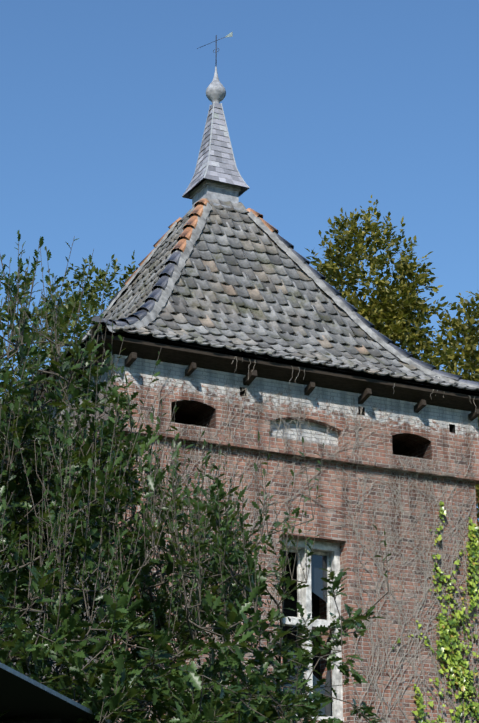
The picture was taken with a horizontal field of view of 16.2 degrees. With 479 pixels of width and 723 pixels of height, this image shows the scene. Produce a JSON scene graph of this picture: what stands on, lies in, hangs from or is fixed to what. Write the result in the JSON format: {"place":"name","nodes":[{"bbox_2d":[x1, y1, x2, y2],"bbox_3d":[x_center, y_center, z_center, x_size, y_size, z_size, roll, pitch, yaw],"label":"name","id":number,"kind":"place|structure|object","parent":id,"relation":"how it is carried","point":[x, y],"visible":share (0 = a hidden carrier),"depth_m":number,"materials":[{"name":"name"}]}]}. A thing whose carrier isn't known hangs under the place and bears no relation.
{"place":"outdoors","nodes":[
{"label":"outdoors","id":0,"kind":"place"},
{"bbox_2d":[0,230,390,722],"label":"tree","id":1,"kind":"object","parent":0,"point":[73,624],"depth_m":10.51,"materials":[{"name":"green plant"}]},
{"bbox_2d":[0,0,478,519],"label":"sky","id":2,"kind":"structure","parent":0,"point":[329,106],"materials":[{"name":"blue"}]},
{"label":"ground","id":3,"kind":"structure","parent":0,"visible":0},
{"bbox_2d":[0,267,85,399],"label":"tree","id":4,"kind":"object","parent":3,"relation":"on","point":[69,306],"visible":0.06,"depth_m":37.49,"materials":[{"name":"green plant"}]},
{"bbox_2d":[0,662,111,722],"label":"foreground roof","id":5,"kind":"structure","parent":3,"relation":"on","point":[22,695],"depth_m":8.49,"materials":[{"name":"black"}]},
{"bbox_2d":[1,250,137,386],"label":"tree","id":6,"kind":"object","parent":3,"relation":"on","point":[92,295],"depth_m":42.96,"materials":[{"name":"green plant"}]},
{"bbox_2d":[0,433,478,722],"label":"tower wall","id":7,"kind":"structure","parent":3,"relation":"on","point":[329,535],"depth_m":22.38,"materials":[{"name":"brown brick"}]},
{"bbox_2d":[5,334,478,425],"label":"roof eaves","id":8,"kind":"object","parent":7,"relation":"on","point":[194,359],"visible":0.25,"depth_m":22.46,"materials":[{"name":"brown wood"}]},
{"bbox_2d":[8,214,478,407],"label":"roof underlay","id":9,"kind":"object","parent":8,"relation":"on","point":[281,360],"visible":0.06,"depth_m":23.67,"materials":[{"name":"grey"}]},
{"bbox_2d":[190,179,240,211],"bbox_3d":[-0.378,-2.320,26.284,0.780,0.810,0.780,9,-21,-25],"label":"spire base","id":10,"kind":"object","parent":9,"relation":"on","point":[221,191],"visible":0.31,"depth_m":26.14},
{"bbox_2d":[182,102,249,198],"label":"spire slates","id":11,"kind":"object","parent":10,"relation":"on","point":[216,161],"visible":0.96,"depth_m":26.44,"materials":[{"name":"grey stone"}]},
{"bbox_2d":[206,66,225,103],"bbox_3d":[-0.378,-4.425,27.005,0.330,0.740,0.330,9,-21,-25],"label":"finial","id":12,"kind":"object","parent":11,"relation":"on","point":[215,91],"visible":0.88,"depth_m":26.86,"materials":[{"name":"grey metal"}]},
{"bbox_2d":[197,32,232,65],"bbox_3d":[-0.405,-4.981,27.219,0.750,0.630,0.015,-15,-24,37],"label":"weather vane","id":13,"kind":"object","parent":12,"relation":"on","point":[230,34],"visible":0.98,"depth_m":27.18,"materials":[{"name":"grey metal"}]},
{"bbox_2d":[4,197,478,403],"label":"roof tiles","id":14,"kind":"object","parent":9,"relation":"on","point":[251,261],"visible":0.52,"depth_m":24.26,"materials":[{"name":"grey tile"}]},
{"bbox_2d":[83,198,478,385],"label":"ridge tiles","id":15,"kind":"object","parent":14,"relation":"on","point":[156,293],"visible":0.42,"depth_m":24.54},
{"bbox_2d":[83,202,478,391],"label":"hip mortar","id":16,"kind":"object","parent":9,"relation":"on","point":[151,315],"visible":0.4,"depth_m":24.70,"materials":[{"name":"grey concrete"}]},
{"bbox_2d":[6,392,478,500],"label":"trim","id":17,"kind":"structure","parent":7,"relation":"attached to","point":[310,454],"depth_m":22.46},
{"bbox_2d":[8,354,478,473],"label":"upper brick wall","id":18,"kind":"structure","parent":7,"relation":"on","point":[201,415],"depth_m":22.58,"materials":[{"name":"brick"}]},
{"bbox_2d":[119,356,478,722],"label":"dead vines","id":19,"kind":"object","parent":7,"relation":"attached to","point":[424,589],"visible":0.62,"depth_m":22.49,"materials":[{"name":"beige plant"}]},
{"bbox_2d":[281,537,343,721],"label":"window frame","id":20,"kind":"object","parent":7,"relation":"attached to","point":[304,598],"visible":0.29,"depth_m":22.16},
{"bbox_2d":[282,554,331,715],"bbox_3d":[0.838,3.543,22.061,0.810,2.180,0.001,9,-21,-25],"label":"window pane","id":21,"kind":"structure","parent":20,"relation":"in","point":[318,583],"depth_m":22.35,"materials":[{"name":"glass"}]},
{"bbox_2d":[392,501,478,722],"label":"ivy","id":22,"kind":"object","parent":7,"relation":"attached to","point":[446,642],"depth_m":22.61,"materials":[{"name":"green plant"}]},
{"bbox_2d":[305,195,456,365],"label":"tree","id":23,"kind":"object","parent":3,"relation":"on","point":[380,309],"depth_m":44.39,"materials":[{"name":"green plant"}]},
{"bbox_2d":[421,291,478,540],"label":"tree","id":24,"kind":"object","parent":3,"relation":"on","point":[468,330],"depth_m":38.83,"materials":[{"name":"green plant"}]},
{"bbox_2d":[434,335,477,520],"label":"tree","id":25,"kind":"object","parent":3,"relation":"on","point":[457,371],"depth_m":51.08,"materials":[{"name":"green plant"}]},
{"bbox_2d":[475,484,478,541],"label":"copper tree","id":26,"kind":"object","parent":3,"relation":"on","point":[477,491],"depth_m":35.08,"materials":[{"name":"green plant"}]}
]}

